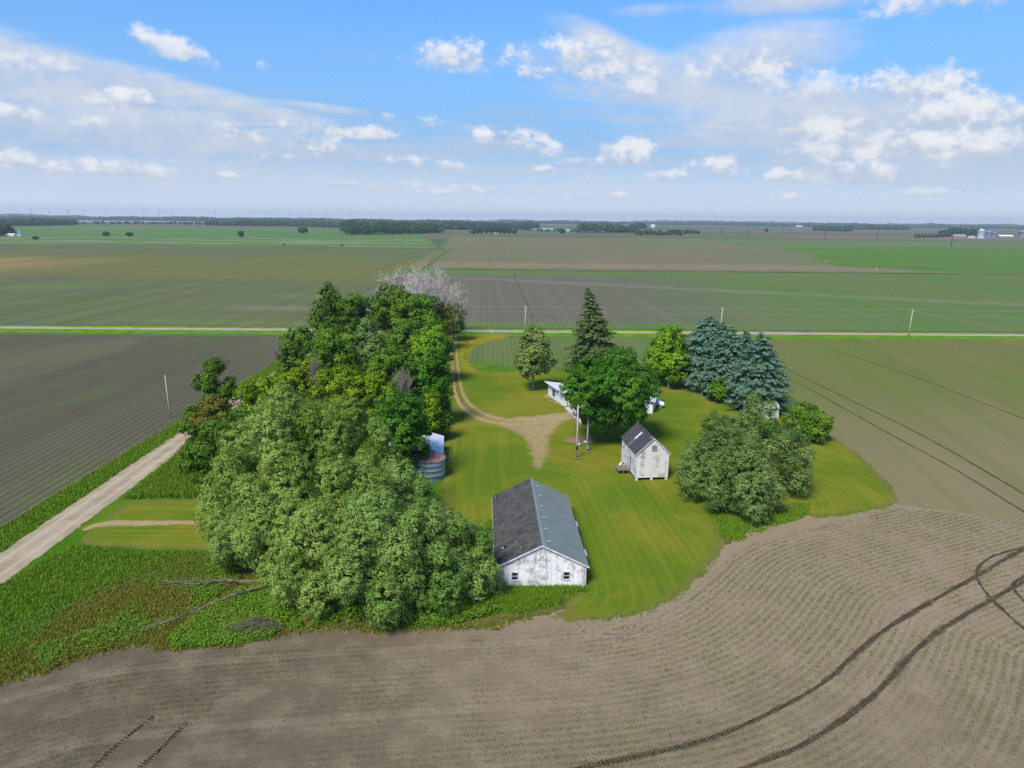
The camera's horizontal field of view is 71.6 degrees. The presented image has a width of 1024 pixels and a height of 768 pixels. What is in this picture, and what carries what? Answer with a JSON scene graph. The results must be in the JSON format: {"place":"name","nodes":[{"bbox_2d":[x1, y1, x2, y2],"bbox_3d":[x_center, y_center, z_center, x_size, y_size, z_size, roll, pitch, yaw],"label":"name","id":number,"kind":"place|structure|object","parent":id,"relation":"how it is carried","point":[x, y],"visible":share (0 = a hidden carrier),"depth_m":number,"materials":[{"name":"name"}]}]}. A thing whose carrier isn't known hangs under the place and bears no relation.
{"place":"outdoors","nodes":[
{"label":"outdoors","id":0,"kind":"place"},
{"bbox_2d":[0,352,298,582],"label":"gravel lane","id":1,"kind":"structure","parent":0,"point":[20,554],"depth_m":97.98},
{"bbox_2d":[77,516,221,531],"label":"dirt track","id":2,"kind":"structure","parent":0,"point":[142,522],"depth_m":94.31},
{"bbox_2d":[0,334,313,524],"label":"crop field","id":3,"kind":"structure","parent":0,"point":[73,408],"depth_m":162.98,"materials":[{"name":"soil"}]},
{"bbox_2d":[0,225,437,247],"bbox_3d":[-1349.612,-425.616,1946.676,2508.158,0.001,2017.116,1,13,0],"label":"crop field","id":4,"kind":"structure","parent":0,"point":[215,236],"depth_m":1359.34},
{"bbox_2d":[338,219,444,233],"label":"woods","id":5,"kind":"object","parent":4,"relation":"on","point":[351,226],"visible":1,"depth_m":1766.24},
{"bbox_2d":[0,243,442,326],"bbox_3d":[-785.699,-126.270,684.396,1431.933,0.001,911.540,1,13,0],"label":"crop field","id":6,"kind":"structure","parent":0,"point":[74,284],"depth_m":445.19,"materials":[{"name":"plant"}]},
{"bbox_2d":[0,338,831,681],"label":"rough grass","id":7,"kind":"structure","parent":0,"point":[72,538],"depth_m":81.97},
{"bbox_2d":[40,631,148,673],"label":"weeds","id":8,"kind":"object","parent":7,"relation":"on","point":[110,644],"visible":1,"depth_m":67.00,"materials":[{"name":"green plant"}]},
{"bbox_2d":[0,552,238,680],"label":"dry grass","id":9,"kind":"structure","parent":7,"relation":"on","point":[147,593],"depth_m":72.89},
{"bbox_2d":[0,543,239,660],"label":"tall grass","id":10,"kind":"structure","parent":7,"relation":"on","point":[62,592],"depth_m":79.51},
{"bbox_2d":[27,555,244,668],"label":"weeds","id":11,"kind":"object","parent":7,"relation":"on","point":[110,628],"visible":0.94,"depth_m":70.31,"materials":[{"name":"green plant"}]},
{"bbox_2d":[0,361,276,550],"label":"tall grass","id":12,"kind":"structure","parent":7,"relation":"on","point":[99,477],"depth_m":106.62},
{"bbox_2d":[80,499,224,549],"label":"mown strip","id":13,"kind":"object","parent":7,"relation":"on","point":[167,538],"visible":0.48,"depth_m":91.69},
{"bbox_2d":[124,442,218,499],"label":"tall grass","id":14,"kind":"structure","parent":7,"relation":"on","point":[165,480],"depth_m":106.55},
{"bbox_2d":[124,577,282,633],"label":"fallen branch","id":15,"kind":"object","parent":7,"relation":"on","point":[195,610],"visible":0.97,"depth_m":72.75,"materials":[{"name":"wood"}]},
{"bbox_2d":[174,411,240,478],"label":"broadleaf tree","id":16,"kind":"object","parent":7,"relation":"on","point":[200,449],"visible":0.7,"depth_m":104.57,"materials":[{"name":"green plant"}]},
{"bbox_2d":[188,394,231,426],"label":"bush","id":17,"kind":"object","parent":7,"relation":"on","point":[210,405],"visible":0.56,"depth_m":127.82,"materials":[{"name":"green plant"}]},
{"bbox_2d":[156,571,271,589],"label":"fallen branch","id":18,"kind":"object","parent":7,"relation":"on","point":[221,580],"visible":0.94,"depth_m":78.24,"materials":[{"name":"wood"}]},
{"bbox_2d":[190,356,238,414],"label":"broadleaf tree","id":19,"kind":"object","parent":7,"relation":"on","point":[209,383],"visible":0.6,"depth_m":132.18,"materials":[{"name":"green plant"}]},
{"bbox_2d":[167,582,291,649],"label":"weeds","id":20,"kind":"object","parent":7,"relation":"on","point":[253,602],"visible":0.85,"depth_m":71.34,"materials":[{"name":"green plant"}]},
{"bbox_2d":[207,504,274,571],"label":"willow tree","id":21,"kind":"object","parent":7,"relation":"on","point":[222,552],"visible":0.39,"depth_m":79.04,"materials":[{"name":"green plant"}]},
{"bbox_2d":[228,403,254,438],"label":"bush","id":22,"kind":"object","parent":7,"relation":"on","point":[242,414],"visible":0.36,"depth_m":124.72,"materials":[{"name":"green plant"}]},
{"bbox_2d":[193,416,302,567],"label":"willow tree","id":23,"kind":"object","parent":7,"relation":"on","point":[231,458],"visible":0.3,"depth_m":81.26,"materials":[{"name":"green plant"}]},
{"bbox_2d":[216,613,284,641],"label":"brush pile","id":24,"kind":"object","parent":7,"relation":"on","point":[256,620],"visible":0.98,"depth_m":69.89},
{"bbox_2d":[232,372,298,423],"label":"broadleaf tree","id":25,"kind":"object","parent":7,"relation":"on","point":[249,393],"visible":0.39,"depth_m":128.58,"materials":[{"name":"green plant"}]},
{"bbox_2d":[0,611,532,686],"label":"edge grass","id":26,"kind":"structure","parent":7,"relation":"on","point":[284,633],"depth_m":69.85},
{"bbox_2d":[226,436,328,586],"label":"willow tree","id":27,"kind":"object","parent":7,"relation":"on","point":[261,502],"visible":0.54,"depth_m":76.92,"materials":[{"name":"green plant"}]},
{"bbox_2d":[220,379,358,512],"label":"willow tree","id":28,"kind":"object","parent":7,"relation":"on","point":[312,426],"visible":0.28,"depth_m":85.03,"materials":[{"name":"green plant"}]},
{"bbox_2d":[275,325,314,373],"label":"broadleaf tree","id":29,"kind":"object","parent":7,"relation":"on","point":[290,355],"visible":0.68,"depth_m":161.68,"materials":[{"name":"green plant"}]},
{"bbox_2d":[277,357,329,415],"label":"broadleaf tree","id":30,"kind":"object","parent":7,"relation":"on","point":[298,378],"visible":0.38,"depth_m":136.54,"materials":[{"name":"green plant"}]},
{"bbox_2d":[263,500,372,622],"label":"willow tree","id":31,"kind":"object","parent":7,"relation":"on","point":[308,577],"visible":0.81,"depth_m":71.90,"materials":[{"name":"green plant"}]},
{"bbox_2d":[192,350,443,500],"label":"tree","id":32,"kind":"object","parent":7,"relation":"on","point":[218,498],"visible":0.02,"depth_m":125.66,"materials":[{"name":"green plant"}]},
{"bbox_2d":[305,281,345,338],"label":"broadleaf tree","id":33,"kind":"object","parent":7,"relation":"on","point":[330,295],"visible":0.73,"depth_m":207.31,"materials":[{"name":"green plant"}]},
{"bbox_2d":[303,328,363,383],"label":"broadleaf tree","id":34,"kind":"object","parent":7,"relation":"on","point":[341,349],"visible":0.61,"depth_m":154.45,"materials":[{"name":"green plant"}]},
{"bbox_2d":[278,449,405,606],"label":"willow tree","id":35,"kind":"object","parent":7,"relation":"on","point":[348,467],"visible":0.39,"depth_m":77.71,"materials":[{"name":"green plant"}]},
{"bbox_2d":[308,364,376,422],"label":"broadleaf tree","id":36,"kind":"object","parent":7,"relation":"on","point":[337,381],"visible":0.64,"depth_m":129.76,"materials":[{"name":"green plant"}]},
{"bbox_2d":[303,395,406,494],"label":"willow tree","id":37,"kind":"object","parent":7,"relation":"on","point":[379,435],"visible":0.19,"depth_m":88.99,"materials":[{"name":"green plant"}]},
{"bbox_2d":[336,291,386,356],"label":"broadleaf tree","id":38,"kind":"object","parent":7,"relation":"on","point":[351,305],"visible":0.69,"depth_m":202.84,"materials":[{"name":"green plant"}]},
{"bbox_2d":[355,316,387,371],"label":"broadleaf tree","id":39,"kind":"object","parent":7,"relation":"on","point":[370,341],"visible":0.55,"depth_m":166.64,"materials":[{"name":"green plant"}]},
{"bbox_2d":[355,369,393,420],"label":"broadleaf tree","id":40,"kind":"object","parent":7,"relation":"on","point":[372,384],"visible":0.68,"depth_m":130.23,"materials":[{"name":"green plant"}]},
{"bbox_2d":[323,486,439,631],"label":"willow tree","id":41,"kind":"object","parent":7,"relation":"on","point":[383,540],"visible":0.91,"depth_m":70.28,"materials":[{"name":"green plant"}]},
{"bbox_2d":[272,593,501,628],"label":"weeds","id":42,"kind":"object","parent":7,"relation":"on","point":[469,609],"visible":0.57,"depth_m":72.77,"materials":[{"name":"green plant"}]},
{"bbox_2d":[369,283,405,332],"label":"broadleaf tree","id":43,"kind":"object","parent":7,"relation":"on","point":[382,304],"visible":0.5,"depth_m":215.05,"materials":[{"name":"green plant"}]},
{"bbox_2d":[361,345,423,412],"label":"broadleaf tree","id":44,"kind":"object","parent":7,"relation":"on","point":[388,361],"visible":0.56,"depth_m":135.17,"materials":[{"name":"green plant"}]},
{"bbox_2d":[382,318,420,356],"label":"broadleaf tree","id":45,"kind":"object","parent":7,"relation":"on","point":[402,334],"visible":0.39,"depth_m":183.01,"materials":[{"name":"green plant"}]},
{"bbox_2d":[370,388,433,475],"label":"broadleaf tree","id":46,"kind":"object","parent":7,"relation":"on","point":[402,407],"visible":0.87,"depth_m":107.09,"materials":[{"name":"green plant"}]},
{"bbox_2d":[362,457,445,561],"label":"willow tree","id":47,"kind":"object","parent":7,"relation":"on","point":[418,481],"visible":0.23,"depth_m":82.39,"materials":[{"name":"green plant"}]},
{"bbox_2d":[387,288,444,334],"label":"broadleaf tree","id":48,"kind":"object","parent":7,"relation":"on","point":[418,308],"visible":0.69,"depth_m":207.32,"materials":[{"name":"green plant"}]},
{"bbox_2d":[421,388,443,433],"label":"broadleaf tree","id":49,"kind":"object","parent":7,"relation":"on","point":[432,408],"visible":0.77,"depth_m":127.26,"materials":[{"name":"green plant"}]},
{"bbox_2d":[409,317,456,368],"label":"broadleaf tree","id":50,"kind":"object","parent":7,"relation":"on","point":[433,335],"visible":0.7,"depth_m":172.23,"materials":[{"name":"green plant"}]},
{"bbox_2d":[415,346,454,416],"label":"broadleaf tree","id":51,"kind":"object","parent":7,"relation":"on","point":[435,377],"visible":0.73,"depth_m":136.78,"materials":[{"name":"green plant"}]},
{"bbox_2d":[383,494,489,616],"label":"willow tree","id":52,"kind":"object","parent":7,"relation":"on","point":[435,553],"visible":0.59,"depth_m":72.86,"materials":[{"name":"green plant"}]},
{"bbox_2d":[432,302,456,335],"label":"broadleaf tree","id":53,"kind":"object","parent":7,"relation":"on","point":[444,315],"visible":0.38,"depth_m":218.00,"materials":[{"name":"green plant"}]},
{"bbox_2d":[435,408,453,439],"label":"bush","id":54,"kind":"object","parent":7,"relation":"on","point":[447,419],"visible":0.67,"depth_m":129.95,"materials":[{"name":"green plant"}]},
{"bbox_2d":[440,303,467,339],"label":"broadleaf tree","id":55,"kind":"object","parent":7,"relation":"on","point":[459,322],"visible":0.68,"depth_m":234.29,"materials":[{"name":"green plant"}]},
{"bbox_2d":[439,517,507,603],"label":"willow tree","id":56,"kind":"object","parent":7,"relation":"on","point":[477,548],"visible":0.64,"depth_m":74.50,"materials":[{"name":"green plant"}]},
{"bbox_2d":[466,583,589,614],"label":"tall grass","id":57,"kind":"structure","parent":7,"relation":"on","point":[516,600],"depth_m":76.47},
{"bbox_2d":[707,498,814,541],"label":"tall grass","id":58,"kind":"structure","parent":7,"relation":"on","point":[793,512],"depth_m":97.29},
{"bbox_2d":[780,400,836,443],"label":"bush","id":59,"kind":"object","parent":7,"relation":"on","point":[820,421],"visible":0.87,"depth_m":130.66,"materials":[{"name":"green plant"}]},
{"bbox_2d":[0,433,1023,767],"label":"crop field","id":60,"kind":"structure","parent":0,"point":[286,693],"depth_m":62.47,"materials":[{"name":"soil"}]},
{"bbox_2d":[90,716,153,767],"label":"wheel track","id":61,"kind":"structure","parent":60,"relation":"on","point":[100,761],"depth_m":55.00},
{"bbox_2d":[136,722,188,767],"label":"wheel track","id":62,"kind":"structure","parent":60,"relation":"on","point":[143,763],"depth_m":54.62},
{"bbox_2d":[0,507,1023,767],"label":"crop seedlings","id":63,"kind":"object","parent":60,"relation":"on","point":[870,621],"visible":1,"depth_m":65.74,"materials":[{"name":"plant"}]},
{"bbox_2d":[567,549,1023,767],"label":"wheel track","id":64,"kind":"structure","parent":60,"relation":"on","point":[854,655],"depth_m":60.51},
{"bbox_2d":[737,580,1023,767],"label":"wheel track","id":65,"kind":"structure","parent":60,"relation":"on","point":[861,704],"depth_m":62.57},
{"bbox_2d":[974,546,1023,628],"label":"wheel track","id":66,"kind":"structure","parent":60,"relation":"on","point":[995,603],"depth_m":81.24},
{"bbox_2d":[0,220,1023,431],"bbox_3d":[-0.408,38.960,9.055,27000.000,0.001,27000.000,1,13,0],"label":"ground","id":67,"kind":"structure","parent":0,"point":[437,239],"depth_m":2009.04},
{"bbox_2d":[0,218,78,225],"bbox_3d":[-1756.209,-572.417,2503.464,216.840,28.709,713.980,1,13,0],"label":"woods","id":68,"kind":"object","parent":67,"relation":"on","point":[29,221],"visible":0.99,"depth_m":2498.66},
{"bbox_2d":[0,215,500,223],"bbox_3d":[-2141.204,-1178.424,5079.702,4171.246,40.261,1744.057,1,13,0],"label":"woods","id":69,"kind":"object","parent":67,"relation":"on","point":[202,218],"visible":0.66,"depth_m":5121.12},
{"bbox_2d":[204,219,340,227],"bbox_3d":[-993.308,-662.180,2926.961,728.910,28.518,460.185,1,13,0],"label":"woods","id":70,"kind":"object","parent":67,"relation":"on","point":[243,222],"visible":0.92,"depth_m":2996.55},
{"bbox_2d":[437,221,539,229],"bbox_3d":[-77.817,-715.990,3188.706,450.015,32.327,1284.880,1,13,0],"label":"woods","id":71,"kind":"object","parent":67,"relation":"on","point":[461,225],"visible":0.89,"depth_m":2680.00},
{"bbox_2d":[499,220,701,224],"bbox_3d":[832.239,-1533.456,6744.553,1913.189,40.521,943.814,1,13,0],"label":"woods","id":72,"kind":"object","parent":67,"relation":"on","point":[598,222],"visible":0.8,"depth_m":6589.22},
{"bbox_2d":[692,222,1023,228],"bbox_3d":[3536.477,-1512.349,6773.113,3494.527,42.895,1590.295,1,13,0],"label":"woods","id":73,"kind":"object","parent":67,"relation":"on","point":[846,224],"visible":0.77,"depth_m":6199.74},
{"bbox_2d":[848,224,910,229],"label":"woods","id":74,"kind":"object","parent":67,"relation":"on","point":[873,227],"visible":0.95,"depth_m":4224.62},
{"bbox_2d":[936,227,979,236],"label":"woods","id":75,"kind":"object","parent":67,"relation":"on","point":[965,231],"visible":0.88,"depth_m":2222.51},
{"bbox_2d":[0,329,1023,339],"bbox_3d":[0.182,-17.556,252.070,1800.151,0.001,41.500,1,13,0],"label":"grass verge","id":76,"kind":"object","parent":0,"point":[511,334],"depth_m":252.10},
{"bbox_2d":[374,265,467,315],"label":"dead tree","id":77,"kind":"object","parent":76,"relation":"on","point":[424,287],"visible":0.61,"depth_m":242.14,"materials":[{"name":"grey plant"}]},
{"bbox_2d":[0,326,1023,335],"bbox_3d":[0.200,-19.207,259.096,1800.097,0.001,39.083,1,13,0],"label":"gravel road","id":78,"kind":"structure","parent":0,"point":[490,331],"depth_m":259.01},
{"bbox_2d":[0,325,1023,333],"bbox_3d":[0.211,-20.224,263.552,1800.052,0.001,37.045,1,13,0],"label":"grass verge","id":79,"kind":"object","parent":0,"point":[506,329],"depth_m":263.34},
{"bbox_2d":[0,213,1023,225],"bbox_3d":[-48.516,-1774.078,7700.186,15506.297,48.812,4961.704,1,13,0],"label":"hills","id":80,"kind":"structure","parent":0,"point":[16,214],"depth_m":8231.41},
{"bbox_2d":[0,0,1023,224],"label":"sky","id":81,"kind":"structure","parent":0,"point":[818,111],"materials":[{"name":"blue"}]},
{"bbox_2d":[447,334,580,484],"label":"driveway","id":82,"kind":"structure","parent":0,"point":[534,444],"depth_m":142.09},
{"bbox_2d":[468,337,691,369],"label":"crop field","id":83,"kind":"structure","parent":0,"point":[499,352],"depth_m":224.20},
{"bbox_2d":[512,228,647,232],"bbox_3d":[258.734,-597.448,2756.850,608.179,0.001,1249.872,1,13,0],"label":"lake","id":84,"kind":"structure","parent":0,"point":[568,230],"depth_m":2462.76,"materials":[{"name":"liquid"}]},
{"bbox_2d":[576,222,636,232],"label":"woods","id":85,"kind":"object","parent":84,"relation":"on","point":[596,227],"visible":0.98,"depth_m":2329.44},
{"bbox_2d":[437,337,897,622],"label":"lawn","id":86,"kind":"structure","parent":0,"point":[646,542],"depth_m":107.85,"materials":[{"name":"plant"}]},
{"bbox_2d":[389,432,443,472],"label":"metal roofed shed","id":87,"kind":"structure","parent":86,"relation":"on","point":[436,441],"depth_m":119.63,"materials":[{"name":"white metal"}]},
{"bbox_2d":[411,448,445,481],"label":"grain bin","id":88,"kind":"object","parent":86,"relation":"on","point":[432,465],"visible":0.63,"depth_m":110.27,"materials":[{"name":"metal"}]},
{"bbox_2d":[444,438,453,491],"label":"dirt patch","id":89,"kind":"object","parent":86,"relation":"on","point":[449,451],"visible":0.94,"depth_m":119.61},
{"bbox_2d":[458,334,510,372],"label":"weedy grass","id":90,"kind":"structure","parent":86,"relation":"on","point":[472,342],"depth_m":233.32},
{"bbox_2d":[513,324,558,388],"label":"broadleaf tree","id":91,"kind":"object","parent":86,"relation":"on","point":[528,364],"visible":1,"depth_m":166.71,"materials":[{"name":"green plant"}]},
{"bbox_2d":[492,478,588,586],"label":"long barn","id":92,"kind":"structure","parent":86,"relation":"on","point":[538,541],"depth_m":82.40,"materials":[{"name":"paint"}]},
{"bbox_2d":[559,288,622,374],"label":"fir tree","id":93,"kind":"object","parent":86,"relation":"on","point":[592,326],"visible":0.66,"depth_m":188.35,"materials":[{"name":"green plant"}]},
{"bbox_2d":[544,381,657,413],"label":"white house","id":94,"kind":"structure","parent":86,"relation":"on","point":[553,387],"depth_m":158.18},
{"bbox_2d":[556,344,663,441],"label":"maple tree","id":95,"kind":"object","parent":86,"relation":"on","point":[607,393],"visible":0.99,"depth_m":123.80,"materials":[{"name":"green plant"}]},
{"bbox_2d":[621,422,670,480],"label":"granary shed","id":96,"kind":"structure","parent":86,"relation":"on","point":[645,453],"depth_m":111.82,"materials":[{"name":"paint"}]},
{"bbox_2d":[640,324,689,387],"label":"broadleaf tree","id":97,"kind":"object","parent":86,"relation":"on","point":[669,344],"visible":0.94,"depth_m":169.72,"materials":[{"name":"green plant"}]},
{"bbox_2d":[677,315,723,392],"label":"spruce tree","id":98,"kind":"object","parent":86,"relation":"on","point":[698,338],"visible":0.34,"depth_m":169.03,"materials":[{"name":"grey plant"}]},
{"bbox_2d":[689,321,727,396],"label":"spruce tree","id":99,"kind":"object","parent":86,"relation":"on","point":[718,333],"visible":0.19,"depth_m":165.26,"materials":[{"name":"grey plant"}]},
{"bbox_2d":[706,373,733,402],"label":"bush","id":100,"kind":"object","parent":86,"relation":"on","point":[713,388],"visible":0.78,"depth_m":158.22,"materials":[{"name":"green plant"}]},
{"bbox_2d":[673,410,773,514],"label":"willow tree","id":101,"kind":"object","parent":86,"relation":"on","point":[704,453],"visible":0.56,"depth_m":100.89,"materials":[{"name":"green plant"}]},
{"bbox_2d":[701,325,745,403],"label":"spruce tree","id":102,"kind":"object","parent":86,"relation":"on","point":[726,350],"visible":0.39,"depth_m":159.71,"materials":[{"name":"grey plant"}]},
{"bbox_2d":[700,433,788,527],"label":"willow tree","id":103,"kind":"object","parent":86,"relation":"on","point":[764,503],"visible":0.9,"depth_m":96.22,"materials":[{"name":"green plant"}]},
{"bbox_2d":[727,391,781,473],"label":"willow tree","id":104,"kind":"object","parent":86,"relation":"on","point":[758,425],"visible":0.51,"depth_m":103.73,"materials":[{"name":"green plant"}]},
{"bbox_2d":[723,332,794,418],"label":"spruce tree","id":105,"kind":"object","parent":86,"relation":"on","point":[757,372],"visible":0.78,"depth_m":149.71,"materials":[{"name":"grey plant"}]},
{"bbox_2d":[763,418,817,499],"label":"willow tree","id":106,"kind":"object","parent":86,"relation":"on","point":[786,462],"visible":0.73,"depth_m":104.30,"materials":[{"name":"green plant"}]},
{"bbox_2d":[337,269,1023,331],"bbox_3d":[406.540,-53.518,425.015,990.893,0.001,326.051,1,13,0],"label":"crop field","id":107,"kind":"structure","parent":0,"point":[636,300],"depth_m":372.29,"materials":[{"name":"plant"}]},
{"bbox_2d":[405,236,1023,274],"bbox_3d":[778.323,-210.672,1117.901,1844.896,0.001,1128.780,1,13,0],"label":"crop field","id":108,"kind":"structure","parent":0,"point":[591,254],"depth_m":862.17,"materials":[{"name":"plant"}]},
{"bbox_2d":[430,268,1023,274],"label":"grass strip","id":109,"kind":"object","parent":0,"point":[723,271],"depth_m":579.54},
{"bbox_2d":[749,338,1023,523],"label":"crop field","id":110,"kind":"structure","parent":0,"point":[989,439],"depth_m":157.17,"materials":[{"name":"plant"}]},
{"bbox_2d":[787,369,1023,493],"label":"wheel track","id":111,"kind":"structure","parent":110,"relation":"on","point":[1014,488],"depth_m":133.88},
{"bbox_2d":[795,381,1023,512],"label":"wheel track","id":112,"kind":"structure","parent":110,"relation":"on","point":[986,488],"depth_m":126.02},
{"bbox_2d":[780,247,1023,275],"bbox_3d":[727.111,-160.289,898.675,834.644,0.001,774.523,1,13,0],"label":"crop field","id":113,"kind":"structure","parent":0,"point":[976,260],"depth_m":826.35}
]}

